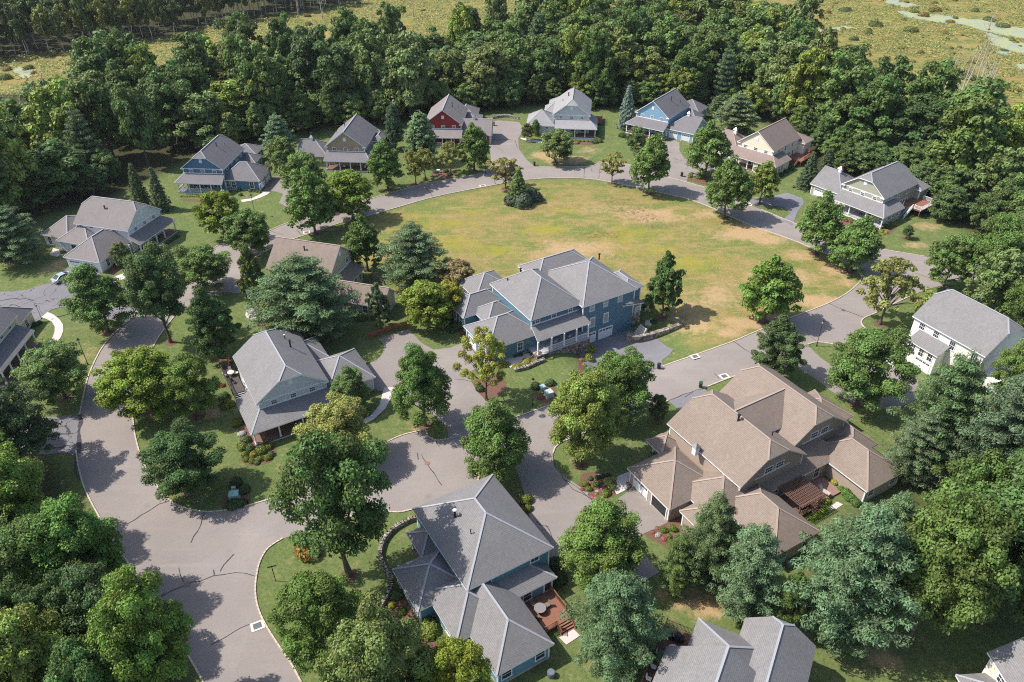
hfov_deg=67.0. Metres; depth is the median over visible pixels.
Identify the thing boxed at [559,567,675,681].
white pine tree
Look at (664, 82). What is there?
fringe tree
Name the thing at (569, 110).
pale grey house
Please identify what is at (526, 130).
ornamental tree
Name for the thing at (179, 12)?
swamp tree
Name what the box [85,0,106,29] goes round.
swamp tree
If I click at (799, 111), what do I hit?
thicket tree
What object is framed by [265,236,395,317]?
beige house
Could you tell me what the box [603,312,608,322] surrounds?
window
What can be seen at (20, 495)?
maple tree
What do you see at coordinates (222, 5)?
swamp tree
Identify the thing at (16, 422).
broadleaf tree
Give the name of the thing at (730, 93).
fringe tree
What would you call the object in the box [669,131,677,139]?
garage door
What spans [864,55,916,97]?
woodland tree
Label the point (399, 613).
shrub
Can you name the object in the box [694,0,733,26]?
woodland tree
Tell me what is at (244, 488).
shrub
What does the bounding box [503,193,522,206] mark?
juniper
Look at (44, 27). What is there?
swamp tree
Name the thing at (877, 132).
fringe tree
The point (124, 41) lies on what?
woodland tree
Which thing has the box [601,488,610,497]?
shrub
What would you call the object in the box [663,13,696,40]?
woodland tree
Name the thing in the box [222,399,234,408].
shrub
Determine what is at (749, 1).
woodland tree
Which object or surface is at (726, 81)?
woodland pine
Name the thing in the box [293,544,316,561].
shrub
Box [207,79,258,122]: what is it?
woodland tree
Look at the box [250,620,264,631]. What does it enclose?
storm drain
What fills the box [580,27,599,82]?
woodland tree
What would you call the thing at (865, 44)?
woodland tree
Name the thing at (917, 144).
thicket tree
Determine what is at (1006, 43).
pond
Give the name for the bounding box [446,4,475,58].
woodland tree
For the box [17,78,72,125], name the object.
woodland tree
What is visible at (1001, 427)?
white pine tree
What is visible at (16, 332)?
yellow cream house
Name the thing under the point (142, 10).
swamp tree
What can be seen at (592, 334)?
garage door
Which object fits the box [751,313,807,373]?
broadleaf tree
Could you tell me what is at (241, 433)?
shrub
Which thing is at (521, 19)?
woodland tree
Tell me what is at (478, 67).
woodland tree
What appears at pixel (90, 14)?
swamp tree
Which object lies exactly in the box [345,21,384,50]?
woodland tree
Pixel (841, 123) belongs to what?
thicket tree
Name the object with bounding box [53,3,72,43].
swamp tree
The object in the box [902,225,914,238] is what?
young tree
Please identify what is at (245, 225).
maple tree
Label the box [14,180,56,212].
fringe tree
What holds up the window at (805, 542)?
in the brown house at (757, 443)
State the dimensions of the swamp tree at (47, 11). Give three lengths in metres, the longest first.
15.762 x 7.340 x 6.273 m
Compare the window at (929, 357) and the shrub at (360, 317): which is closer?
the window at (929, 357)
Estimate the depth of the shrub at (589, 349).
143.87 m
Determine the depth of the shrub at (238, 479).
112.84 m
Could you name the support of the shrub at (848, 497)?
on the ground at (634, 232)
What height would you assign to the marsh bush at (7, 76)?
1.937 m
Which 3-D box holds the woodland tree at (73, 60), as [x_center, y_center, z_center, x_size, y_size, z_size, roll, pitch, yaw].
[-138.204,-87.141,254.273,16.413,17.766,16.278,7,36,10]
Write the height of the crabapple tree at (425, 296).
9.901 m
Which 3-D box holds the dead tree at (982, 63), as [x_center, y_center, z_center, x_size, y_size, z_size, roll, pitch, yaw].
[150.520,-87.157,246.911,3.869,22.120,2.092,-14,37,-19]
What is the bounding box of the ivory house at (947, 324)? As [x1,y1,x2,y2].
[905,289,1023,398]
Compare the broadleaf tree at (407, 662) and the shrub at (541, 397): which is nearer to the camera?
the broadleaf tree at (407, 662)
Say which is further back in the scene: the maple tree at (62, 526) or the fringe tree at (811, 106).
the fringe tree at (811, 106)
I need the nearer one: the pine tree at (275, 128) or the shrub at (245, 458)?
the shrub at (245, 458)
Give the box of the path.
[42,138,902,644]
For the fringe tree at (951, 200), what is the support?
on the ground at (634, 232)
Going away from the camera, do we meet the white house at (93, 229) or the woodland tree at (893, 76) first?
the white house at (93, 229)
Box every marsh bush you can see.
[0,73,12,79]
[1,66,11,70]
[23,65,33,69]
[838,7,851,11]
[848,36,858,40]
[868,21,882,26]
[903,26,918,32]
[917,12,929,16]
[928,6,941,11]
[958,70,976,80]
[982,16,992,20]
[995,23,1010,27]
[1006,85,1020,91]
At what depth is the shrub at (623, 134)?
228.56 m
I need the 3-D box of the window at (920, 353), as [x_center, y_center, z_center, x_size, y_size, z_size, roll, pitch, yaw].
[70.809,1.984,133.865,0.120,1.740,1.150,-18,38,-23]
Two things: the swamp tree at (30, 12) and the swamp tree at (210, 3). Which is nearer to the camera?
the swamp tree at (30, 12)
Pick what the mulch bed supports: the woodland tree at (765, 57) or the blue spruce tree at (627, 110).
the blue spruce tree at (627, 110)
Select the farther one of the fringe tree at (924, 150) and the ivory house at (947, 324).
the fringe tree at (924, 150)
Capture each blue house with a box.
[174,135,271,194]
[392,474,575,681]
[451,249,646,364]
[625,88,708,142]
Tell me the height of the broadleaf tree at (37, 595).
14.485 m
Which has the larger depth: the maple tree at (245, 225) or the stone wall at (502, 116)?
the stone wall at (502, 116)
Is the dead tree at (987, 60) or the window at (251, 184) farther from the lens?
the dead tree at (987, 60)
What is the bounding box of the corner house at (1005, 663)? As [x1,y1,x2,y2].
[955,637,1023,681]
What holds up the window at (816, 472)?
in the brown house at (757, 443)
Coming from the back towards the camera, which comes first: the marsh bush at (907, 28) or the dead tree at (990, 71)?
the marsh bush at (907, 28)
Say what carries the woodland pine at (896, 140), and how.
on the ground at (634, 232)
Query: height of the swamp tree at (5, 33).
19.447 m
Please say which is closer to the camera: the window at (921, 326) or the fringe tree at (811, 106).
the window at (921, 326)
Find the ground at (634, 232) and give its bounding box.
[0,0,1023,681]
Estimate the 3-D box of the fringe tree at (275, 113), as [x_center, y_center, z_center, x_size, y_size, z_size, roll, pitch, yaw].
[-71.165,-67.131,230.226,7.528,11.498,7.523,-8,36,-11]
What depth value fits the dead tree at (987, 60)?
260.09 m
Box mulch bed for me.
[58,140,909,656]
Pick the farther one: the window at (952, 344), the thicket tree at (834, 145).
the thicket tree at (834, 145)
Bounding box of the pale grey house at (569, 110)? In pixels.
[526,88,602,138]
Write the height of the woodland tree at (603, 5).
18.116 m
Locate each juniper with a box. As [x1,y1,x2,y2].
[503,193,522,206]
[514,191,532,209]
[526,187,543,202]
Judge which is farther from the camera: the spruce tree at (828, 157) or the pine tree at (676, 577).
the spruce tree at (828, 157)
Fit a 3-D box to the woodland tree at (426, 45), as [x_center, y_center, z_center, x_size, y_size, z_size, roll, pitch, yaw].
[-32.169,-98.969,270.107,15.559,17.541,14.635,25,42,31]
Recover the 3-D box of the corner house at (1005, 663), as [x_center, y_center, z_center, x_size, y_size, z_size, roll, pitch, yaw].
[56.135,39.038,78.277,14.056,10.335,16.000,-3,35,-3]
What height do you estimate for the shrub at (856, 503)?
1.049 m
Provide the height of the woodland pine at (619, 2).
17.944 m
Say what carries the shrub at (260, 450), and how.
on the mulch bed
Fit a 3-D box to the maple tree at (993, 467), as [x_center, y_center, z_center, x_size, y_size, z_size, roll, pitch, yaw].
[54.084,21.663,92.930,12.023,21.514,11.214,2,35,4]
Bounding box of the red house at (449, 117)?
[427,94,493,147]
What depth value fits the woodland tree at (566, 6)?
309.43 m
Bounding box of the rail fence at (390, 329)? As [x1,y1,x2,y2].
[368,321,406,338]
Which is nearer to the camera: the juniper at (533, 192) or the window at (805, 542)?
the window at (805, 542)
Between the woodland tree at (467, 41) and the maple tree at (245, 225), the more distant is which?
the woodland tree at (467, 41)
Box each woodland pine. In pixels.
[62,104,103,166]
[429,93,436,107]
[463,37,485,73]
[524,8,547,46]
[613,0,627,8]
[619,78,640,104]
[692,72,709,102]
[706,94,725,115]
[713,44,736,100]
[882,130,901,147]
[897,140,907,148]
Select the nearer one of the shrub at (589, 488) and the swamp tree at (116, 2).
the shrub at (589, 488)
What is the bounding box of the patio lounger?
[819,484,830,496]
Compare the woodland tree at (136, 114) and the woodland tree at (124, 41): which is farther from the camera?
the woodland tree at (124, 41)
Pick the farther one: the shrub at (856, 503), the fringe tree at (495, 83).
the fringe tree at (495, 83)
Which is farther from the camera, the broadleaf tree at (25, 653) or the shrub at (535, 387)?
the shrub at (535, 387)
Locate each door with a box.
[68,259,80,267]
[265,172,270,182]
[468,334,476,350]
[543,581,551,592]
[589,331,595,342]
[598,325,612,339]
[632,477,647,500]
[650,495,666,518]
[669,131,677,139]
[681,133,689,141]
[813,187,823,196]
[913,355,930,373]
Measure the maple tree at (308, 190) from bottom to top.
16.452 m
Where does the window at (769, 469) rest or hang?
in the brown house at (757, 443)
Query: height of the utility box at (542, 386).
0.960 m
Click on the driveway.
(558, 502)
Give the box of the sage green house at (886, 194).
[810,161,933,228]
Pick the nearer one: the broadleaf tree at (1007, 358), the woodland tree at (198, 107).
the broadleaf tree at (1007, 358)
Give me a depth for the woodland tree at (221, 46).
246.58 m
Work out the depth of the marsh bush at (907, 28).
328.44 m
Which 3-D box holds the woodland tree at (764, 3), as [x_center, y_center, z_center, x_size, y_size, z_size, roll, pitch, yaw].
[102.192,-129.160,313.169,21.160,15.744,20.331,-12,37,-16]
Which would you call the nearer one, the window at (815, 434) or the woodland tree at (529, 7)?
the window at (815, 434)
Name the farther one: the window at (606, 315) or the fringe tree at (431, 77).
the fringe tree at (431, 77)
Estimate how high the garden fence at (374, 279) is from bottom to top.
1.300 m
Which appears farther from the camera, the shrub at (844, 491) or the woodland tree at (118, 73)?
the woodland tree at (118, 73)
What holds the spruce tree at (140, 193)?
on the ground at (634, 232)
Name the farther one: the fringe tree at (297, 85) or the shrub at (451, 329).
the fringe tree at (297, 85)
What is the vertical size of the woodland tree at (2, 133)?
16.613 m
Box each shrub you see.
[218,391,228,400]
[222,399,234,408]
[225,498,239,510]
[229,476,242,488]
[230,417,243,427]
[236,442,246,451]
[236,498,248,508]
[237,430,246,436]
[237,483,250,494]
[240,435,252,443]
[240,451,248,457]
[242,455,249,461]
[245,443,254,452]
[248,458,254,463]
[249,450,257,457]
[253,460,260,465]
[255,446,266,454]
[256,455,264,460]
[262,442,273,450]
[263,454,272,460]
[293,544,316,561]
[354,313,366,321]
[387,601,395,608]
[390,589,403,600]
[396,606,406,616]
[419,616,439,641]
[436,636,447,646]
[448,327,455,333]
[452,321,462,330]
[475,385,484,392]
[519,493,532,505]
[522,357,530,363]
[523,503,532,513]
[530,381,540,390]
[536,395,544,399]
[537,389,543,394]
[544,378,555,386]
[549,556,564,570]
[553,569,567,586]
[580,480,588,486]
[584,353,593,361]
[586,344,594,352]
[586,486,592,491]
[592,480,600,487]
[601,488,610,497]
[602,477,612,484]
[607,483,616,490]
[618,132,626,137]
[659,525,667,533]
[668,524,678,532]
[806,514,814,522]
[811,511,822,518]
[820,505,827,514]
[822,497,830,504]
[830,478,837,485]
[840,488,851,495]
[843,493,856,502]
[850,497,860,507]
[914,294,932,312]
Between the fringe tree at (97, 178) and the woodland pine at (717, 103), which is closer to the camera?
the fringe tree at (97, 178)
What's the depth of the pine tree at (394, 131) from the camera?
217.63 m
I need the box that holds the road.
[78,162,978,681]
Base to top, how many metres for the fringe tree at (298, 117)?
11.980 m
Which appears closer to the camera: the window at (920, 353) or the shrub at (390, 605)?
the shrub at (390, 605)
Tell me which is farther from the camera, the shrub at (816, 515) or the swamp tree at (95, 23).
the swamp tree at (95, 23)
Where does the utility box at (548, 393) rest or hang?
on the mulch bed
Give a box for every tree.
[0,0,19,49]
[0,8,15,53]
[0,97,43,149]
[0,103,42,209]
[0,131,19,202]
[0,156,21,210]
[0,205,43,266]
[0,377,62,461]
[0,432,46,523]
[0,514,71,608]
[0,515,18,588]
[0,580,18,615]
[0,599,66,681]
[1,0,28,52]
[4,4,27,55]
[9,338,88,405]
[11,583,85,671]
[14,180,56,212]
[14,490,126,586]
[15,0,37,48]
[16,137,100,198]
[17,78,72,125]
[20,75,83,148]
[25,0,43,45]
[30,3,50,51]
[31,5,49,49]
[39,0,59,41]
[40,559,137,653]
[43,8,59,46]
[43,633,143,681]
[44,9,64,50]
[47,180,76,192]
[51,0,73,36]
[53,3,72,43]
[57,262,137,334]
[58,0,73,38]
[61,69,104,118]
[65,28,125,92]
[66,0,82,35]
[68,0,86,35]
[68,163,108,194]
[69,48,102,78]
[70,0,91,35]
[73,77,130,154]
[74,11,91,38]
[82,0,98,27]
[82,563,194,681]
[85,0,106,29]
[88,0,101,37]
[88,344,175,420]
[90,148,122,180]
[95,58,142,91]
[101,0,112,27]
[102,0,121,34]
[102,26,157,69]
[103,81,161,138]
[104,0,122,31]
[108,8,132,29]
[108,241,129,265]
[110,81,164,165]
[117,0,135,32]
[120,42,167,85]
[121,240,187,342]
[128,163,152,205]
[130,0,142,36]
[135,0,152,38]
[135,415,226,501]
[136,69,192,146]
[137,1,145,30]
[137,64,171,126]
[145,0,164,29]
[147,0,155,34]
[148,167,173,213]
[150,0,167,35]
[157,351,223,416]
[161,0,181,33]
[162,0,176,30]
[162,55,215,104]
[166,120,186,137]
[167,243,232,292]
[169,31,223,87]
[173,90,239,148]
[174,0,183,27]
[182,0,186,23]
[184,118,214,147]
[184,286,242,358]
[185,0,201,23]
[191,189,239,234]
[194,0,209,25]
[198,33,222,79]
[205,0,212,23]
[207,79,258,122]
[210,0,223,25]
[212,11,269,76]
[214,29,259,85]
[216,120,241,143]
[218,0,227,21]
[220,207,270,251]
[222,33,260,92]
[226,0,234,13]
[232,104,247,134]
[234,41,292,125]
[234,112,256,141]
[235,244,264,309]
[242,0,248,19]
[243,250,361,340]
[245,102,267,141]
[259,53,295,83]
[259,112,298,154]
[261,99,284,127]
[262,136,295,178]
[263,10,292,58]
[263,60,294,91]
[265,424,392,577]
[266,567,363,675]
[276,150,327,196]
[281,24,306,53]
[282,165,340,233]
[284,93,316,133]
[285,44,321,93]
[286,23,343,104]
[287,89,310,123]
[291,81,309,97]
[291,390,373,451]
[306,89,325,121]
[312,39,361,119]
[313,587,435,681]
[320,92,344,127]
[323,169,373,219]
[324,38,345,45]
[328,5,368,41]
[329,365,370,407]
[333,43,358,79]
[336,84,348,113]
[341,94,366,121]
[341,213,388,271]
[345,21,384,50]
[348,27,390,77]
[352,78,361,98]
[353,49,392,99]
[359,88,375,123]
[364,282,392,328]
[365,89,391,125]
[365,137,404,189]
[373,220,451,287]
[376,1,406,45]
[376,30,439,118]
[383,102,405,148]
[388,86,404,116]
[389,340,452,430]
[394,59,416,100]
[396,279,452,328]
[402,147,427,184]
[403,110,438,157]
[404,645,439,681]
[411,88,432,112]
[412,147,437,178]
[413,31,436,58]
[416,26,452,49]
[419,635,493,681]
[426,72,438,84]
[427,45,466,85]
[428,48,467,87]
[433,81,453,104]
[435,258,476,286]
[436,278,464,318]
[437,141,464,171]
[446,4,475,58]
[448,1,481,36]
[448,30,492,61]
[449,78,468,101]
[452,326,510,400]
[453,83,481,106]
[454,122,491,170]
[459,397,531,483]
[462,40,511,105]
[478,15,503,40]
[479,72,502,103]
[479,76,499,110]
[483,0,511,30]
[483,19,536,80]
[486,157,523,188]
[492,31,535,85]
[498,77,522,108]
[500,67,524,93]
[503,9,531,38]
[508,168,527,206]
[513,0,557,29]
[521,123,534,138]
[524,34,538,85]
[525,0,569,34]
[526,74,543,104]
[527,38,566,97]
[531,119,539,133]
[537,22,571,67]
[540,128,573,163]
[542,77,562,99]
[547,368,627,466]
[556,495,647,590]
[557,0,575,14]
[557,13,604,33]
[558,23,589,86]
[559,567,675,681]
[568,79,593,99]
[571,0,597,16]
[572,28,614,108]
[579,4,603,26]
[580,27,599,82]
[582,344,656,425]
[588,20,618,33]
[588,26,641,92]
[590,77,619,107]
[592,0,618,18]
[600,151,626,183]
[603,8,621,21]
[609,8,641,82]
[614,85,635,130]
[620,0,650,12]
[625,125,647,151]
[629,45,670,97]
[629,133,670,193]
[631,8,654,67]
[635,80,661,103]
[639,15,689,67]
[641,0,667,11]
[644,250,686,318]
[646,2,672,32]
[648,393,669,422]
[655,72,672,95]
[655,531,696,598]
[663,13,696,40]
[664,66,697,100]
[667,0,697,20]
[669,43,714,97]
[674,10,698,32]
[675,489,745,593]
[676,22,735,86]
[683,120,733,177]
[690,35,728,54]
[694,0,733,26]
[699,7,737,38]
[701,26,733,43]
[704,154,755,217]
[707,521,789,621]
[711,89,760,136]
[714,41,757,88]
[722,86,742,103]
[727,0,750,41]
[729,6,773,52]
[732,0,752,8]
[737,23,774,81]
[737,254,805,321]
[743,84,768,112]
[747,1,787,33]
[750,161,780,203]
[751,25,790,100]
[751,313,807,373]
[758,1,785,13]
[761,5,787,31]
[763,40,809,99]
[769,80,789,119]
[774,571,812,626]
[775,502,935,658]
[779,47,830,113]
[781,4,795,23]
[783,26,813,53]
[785,0,824,28]
[786,19,819,39]
[789,104,816,132]
[790,17,817,39]
[791,104,814,121]
[792,152,817,192]
[795,190,845,254]
[796,109,817,136]
[808,26,839,89]
[808,125,831,151]
[811,49,880,129]
[811,116,837,147]
[815,99,845,123]
[816,85,854,116]
[816,149,834,175]
[818,136,842,157]
[825,325,920,411]
[826,215,885,274]
[829,121,845,140]
[832,40,872,66]
[833,139,857,170]
[835,74,914,145]
[836,121,854,142]
[843,142,887,174]
[849,45,870,81]
[853,123,877,147]
[856,256,933,324]
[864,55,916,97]
[865,72,904,128]
[870,149,895,169]
[871,116,884,140]
[871,141,893,155]
[879,490,921,564]
[881,138,891,146]
[882,407,956,489]
[886,348,994,475]
[886,479,1021,642]
[887,92,955,146]
[887,146,910,158]
[890,146,930,177]
[902,57,964,141]
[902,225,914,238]
[908,141,922,149]
[909,166,926,179]
[910,161,937,191]
[915,448,1016,544]
[921,140,933,159]
[922,166,947,195]
[924,233,975,290]
[925,165,982,197]
[926,91,1015,177]
[928,184,974,218]
[928,185,971,221]
[929,171,958,194]
[931,154,949,170]
[933,76,1015,147]
[944,372,1023,484]
[945,47,964,87]
[960,45,982,89]
[962,247,1023,318]
[964,211,1023,292]
[965,41,988,85]
[968,145,1023,200]
[969,192,1004,232]
[972,448,1023,624]
[974,31,1001,84]
[981,42,997,76]
[984,15,995,36]
[984,62,994,84]
[987,44,999,77]
[990,336,1023,391]
[995,171,1023,213]
[998,102,1023,172]
[1002,278,1023,327]
[1008,189,1023,215]
[1010,212,1023,250]
[1010,447,1023,528]
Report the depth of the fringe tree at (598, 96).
247.24 m
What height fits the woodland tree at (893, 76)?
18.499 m
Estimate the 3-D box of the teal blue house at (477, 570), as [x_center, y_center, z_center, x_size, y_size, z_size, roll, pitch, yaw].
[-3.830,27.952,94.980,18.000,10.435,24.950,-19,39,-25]
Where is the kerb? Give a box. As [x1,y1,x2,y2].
[75,161,922,681]
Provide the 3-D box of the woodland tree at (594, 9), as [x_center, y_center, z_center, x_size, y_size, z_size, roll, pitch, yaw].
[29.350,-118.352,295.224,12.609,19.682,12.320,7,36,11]
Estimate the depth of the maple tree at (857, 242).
157.45 m
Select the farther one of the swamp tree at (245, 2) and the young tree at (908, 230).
the swamp tree at (245, 2)
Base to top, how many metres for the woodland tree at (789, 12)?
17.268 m
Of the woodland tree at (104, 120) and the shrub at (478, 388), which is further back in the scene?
the woodland tree at (104, 120)
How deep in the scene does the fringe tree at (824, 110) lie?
222.69 m
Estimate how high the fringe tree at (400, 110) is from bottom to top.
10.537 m
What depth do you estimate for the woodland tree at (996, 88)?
197.00 m
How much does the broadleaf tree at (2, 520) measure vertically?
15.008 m
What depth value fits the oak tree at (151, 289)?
134.05 m
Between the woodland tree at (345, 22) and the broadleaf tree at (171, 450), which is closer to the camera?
the broadleaf tree at (171, 450)
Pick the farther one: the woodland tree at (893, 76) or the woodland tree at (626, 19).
the woodland tree at (626, 19)
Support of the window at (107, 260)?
in the white house at (93, 229)
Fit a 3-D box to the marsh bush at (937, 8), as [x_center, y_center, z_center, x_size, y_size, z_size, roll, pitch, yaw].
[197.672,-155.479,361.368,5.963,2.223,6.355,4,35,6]
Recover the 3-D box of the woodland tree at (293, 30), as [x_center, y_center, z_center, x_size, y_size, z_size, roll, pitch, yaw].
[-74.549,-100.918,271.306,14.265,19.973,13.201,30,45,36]
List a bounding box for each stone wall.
[377,515,416,609]
[492,115,518,119]
[514,357,544,371]
[626,322,682,342]
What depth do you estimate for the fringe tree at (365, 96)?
238.04 m
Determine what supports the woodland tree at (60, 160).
on the ground at (634, 232)
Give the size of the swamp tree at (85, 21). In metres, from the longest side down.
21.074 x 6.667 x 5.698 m
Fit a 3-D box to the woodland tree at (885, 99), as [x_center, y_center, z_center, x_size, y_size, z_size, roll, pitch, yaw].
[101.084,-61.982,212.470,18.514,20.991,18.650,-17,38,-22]
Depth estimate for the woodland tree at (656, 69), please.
250.68 m
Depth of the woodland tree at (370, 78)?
234.73 m
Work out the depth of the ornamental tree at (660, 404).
121.94 m
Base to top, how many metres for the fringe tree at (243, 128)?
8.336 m
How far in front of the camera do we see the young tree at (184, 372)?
121.06 m
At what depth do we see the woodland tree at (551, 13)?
293.91 m
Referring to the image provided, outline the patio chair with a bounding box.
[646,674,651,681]
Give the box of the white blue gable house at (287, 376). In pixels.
[219,328,375,446]
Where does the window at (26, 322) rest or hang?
in the yellow cream house at (16, 332)
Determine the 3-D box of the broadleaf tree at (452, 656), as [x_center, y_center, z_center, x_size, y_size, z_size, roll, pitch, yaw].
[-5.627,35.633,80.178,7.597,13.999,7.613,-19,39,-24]
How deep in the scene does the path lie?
131.74 m
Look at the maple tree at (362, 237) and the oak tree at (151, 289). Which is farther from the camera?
the maple tree at (362, 237)
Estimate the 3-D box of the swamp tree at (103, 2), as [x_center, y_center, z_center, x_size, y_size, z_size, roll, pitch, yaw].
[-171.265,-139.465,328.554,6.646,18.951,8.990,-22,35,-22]
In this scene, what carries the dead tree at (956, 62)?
on the ground at (634, 232)
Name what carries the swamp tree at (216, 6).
on the ground at (634, 232)
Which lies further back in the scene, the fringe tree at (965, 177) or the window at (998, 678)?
the fringe tree at (965, 177)
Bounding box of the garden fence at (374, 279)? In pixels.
[363,273,385,284]
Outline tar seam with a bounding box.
[1,139,928,644]
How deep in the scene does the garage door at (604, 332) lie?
147.34 m
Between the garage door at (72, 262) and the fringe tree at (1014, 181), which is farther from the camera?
the fringe tree at (1014, 181)
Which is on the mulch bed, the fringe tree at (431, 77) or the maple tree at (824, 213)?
the maple tree at (824, 213)
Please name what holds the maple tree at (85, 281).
on the mulch bed
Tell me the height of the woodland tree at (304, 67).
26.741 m
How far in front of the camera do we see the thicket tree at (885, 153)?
199.10 m
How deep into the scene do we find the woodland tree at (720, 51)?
265.71 m
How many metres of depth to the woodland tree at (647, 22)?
274.68 m
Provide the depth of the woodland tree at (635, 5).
306.05 m
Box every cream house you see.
[0,306,39,385]
[718,117,814,173]
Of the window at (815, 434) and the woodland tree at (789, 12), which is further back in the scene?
the woodland tree at (789, 12)
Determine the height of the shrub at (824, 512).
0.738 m
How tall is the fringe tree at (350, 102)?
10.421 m
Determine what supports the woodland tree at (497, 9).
on the ground at (634, 232)
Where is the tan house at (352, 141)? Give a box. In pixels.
[298,113,388,171]
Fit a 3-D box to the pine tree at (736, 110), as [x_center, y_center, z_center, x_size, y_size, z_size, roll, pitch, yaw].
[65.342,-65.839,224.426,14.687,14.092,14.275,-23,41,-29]
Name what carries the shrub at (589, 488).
on the mulch bed
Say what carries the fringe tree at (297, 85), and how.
on the ground at (634, 232)
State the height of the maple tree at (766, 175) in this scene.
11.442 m
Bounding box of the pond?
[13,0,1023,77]
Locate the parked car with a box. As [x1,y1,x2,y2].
[50,271,69,283]
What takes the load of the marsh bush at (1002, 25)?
on the ground at (634, 232)
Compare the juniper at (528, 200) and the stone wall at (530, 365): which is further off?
the juniper at (528, 200)
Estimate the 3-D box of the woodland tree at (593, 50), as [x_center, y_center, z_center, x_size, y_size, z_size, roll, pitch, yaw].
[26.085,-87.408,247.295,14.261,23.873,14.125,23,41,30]
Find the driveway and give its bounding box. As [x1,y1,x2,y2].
[0,120,917,581]
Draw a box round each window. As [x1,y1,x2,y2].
[24,317,29,327]
[47,236,53,244]
[105,257,110,266]
[231,181,236,187]
[249,181,254,188]
[270,398,277,404]
[290,392,296,398]
[309,386,315,392]
[362,305,367,313]
[501,669,512,681]
[517,341,523,351]
[523,592,532,602]
[530,556,539,563]
[535,650,545,661]
[589,304,594,311]
[589,317,594,327]
[603,300,607,307]
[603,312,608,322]
[617,295,622,302]
[764,464,773,474]
[775,459,784,469]
[801,538,809,547]
[809,430,818,439]
[812,467,820,478]
[820,425,828,434]
[866,489,874,497]
[888,477,895,485]
[917,348,924,357]
[918,322,925,330]
[925,353,932,362]
[932,330,939,338]
[948,339,956,351]
[995,673,1003,681]
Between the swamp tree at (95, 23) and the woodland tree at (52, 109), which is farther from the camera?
the swamp tree at (95, 23)
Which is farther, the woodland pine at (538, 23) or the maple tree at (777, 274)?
the woodland pine at (538, 23)
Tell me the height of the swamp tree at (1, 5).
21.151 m
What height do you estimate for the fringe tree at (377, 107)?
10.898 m
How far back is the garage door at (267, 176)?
203.29 m
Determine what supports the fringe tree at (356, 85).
on the ground at (634, 232)
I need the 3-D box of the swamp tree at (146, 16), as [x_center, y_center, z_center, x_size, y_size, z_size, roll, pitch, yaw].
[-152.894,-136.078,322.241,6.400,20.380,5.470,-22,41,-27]
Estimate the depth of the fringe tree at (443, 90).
241.84 m
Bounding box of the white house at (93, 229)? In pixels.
[40,196,177,272]
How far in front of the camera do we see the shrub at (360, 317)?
148.81 m
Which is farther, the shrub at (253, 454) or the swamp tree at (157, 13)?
the swamp tree at (157, 13)
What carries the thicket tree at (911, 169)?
on the ground at (634, 232)
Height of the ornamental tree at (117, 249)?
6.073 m
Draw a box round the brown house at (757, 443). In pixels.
[627,363,900,564]
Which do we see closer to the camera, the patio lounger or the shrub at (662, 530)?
the shrub at (662, 530)
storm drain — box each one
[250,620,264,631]
[689,353,700,358]
[718,373,729,378]
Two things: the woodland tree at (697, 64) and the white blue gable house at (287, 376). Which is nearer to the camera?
the white blue gable house at (287, 376)
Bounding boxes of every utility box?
[228,489,240,499]
[539,384,545,389]
[543,388,554,398]
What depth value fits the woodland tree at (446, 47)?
258.03 m
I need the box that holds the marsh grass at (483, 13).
[0,0,1023,97]
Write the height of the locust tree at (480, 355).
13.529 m
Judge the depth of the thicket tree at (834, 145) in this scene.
210.73 m
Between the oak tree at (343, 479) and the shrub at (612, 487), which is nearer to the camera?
the oak tree at (343, 479)
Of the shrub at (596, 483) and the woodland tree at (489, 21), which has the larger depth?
the woodland tree at (489, 21)
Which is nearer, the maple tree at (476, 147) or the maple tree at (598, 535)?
the maple tree at (598, 535)
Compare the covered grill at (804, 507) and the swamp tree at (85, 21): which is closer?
the covered grill at (804, 507)
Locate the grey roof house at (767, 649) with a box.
[640,616,815,681]
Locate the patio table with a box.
[534,603,545,612]
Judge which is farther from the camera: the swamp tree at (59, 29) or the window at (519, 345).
the swamp tree at (59, 29)
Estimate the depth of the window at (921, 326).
134.99 m
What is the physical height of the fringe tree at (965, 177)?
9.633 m
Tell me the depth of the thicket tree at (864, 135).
210.17 m
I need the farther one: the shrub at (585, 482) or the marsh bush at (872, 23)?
the marsh bush at (872, 23)
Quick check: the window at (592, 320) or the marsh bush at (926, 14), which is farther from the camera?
the marsh bush at (926, 14)
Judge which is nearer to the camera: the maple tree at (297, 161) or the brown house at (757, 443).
the brown house at (757, 443)
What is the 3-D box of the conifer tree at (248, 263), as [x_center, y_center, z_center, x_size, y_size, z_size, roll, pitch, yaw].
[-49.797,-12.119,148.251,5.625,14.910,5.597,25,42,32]
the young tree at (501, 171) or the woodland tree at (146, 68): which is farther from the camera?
the woodland tree at (146, 68)
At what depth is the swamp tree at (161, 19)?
325.20 m
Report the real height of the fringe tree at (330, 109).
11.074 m
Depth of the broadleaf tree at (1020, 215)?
153.75 m
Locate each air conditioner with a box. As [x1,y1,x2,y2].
[547,668,554,678]
[785,560,791,568]
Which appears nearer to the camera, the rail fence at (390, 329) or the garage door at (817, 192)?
the rail fence at (390, 329)
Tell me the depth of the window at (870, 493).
109.30 m
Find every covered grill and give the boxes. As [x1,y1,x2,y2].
[669,631,684,643]
[797,500,810,508]
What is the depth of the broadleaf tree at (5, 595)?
83.74 m
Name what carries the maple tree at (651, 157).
on the mulch bed
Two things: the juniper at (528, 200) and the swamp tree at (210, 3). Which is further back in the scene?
the swamp tree at (210, 3)
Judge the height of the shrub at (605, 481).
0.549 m
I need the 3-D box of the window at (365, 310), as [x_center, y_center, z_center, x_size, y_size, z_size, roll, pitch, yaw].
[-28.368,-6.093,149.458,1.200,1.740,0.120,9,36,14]
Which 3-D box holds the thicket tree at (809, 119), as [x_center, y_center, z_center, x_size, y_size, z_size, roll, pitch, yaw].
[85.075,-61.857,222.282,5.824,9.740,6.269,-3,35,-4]

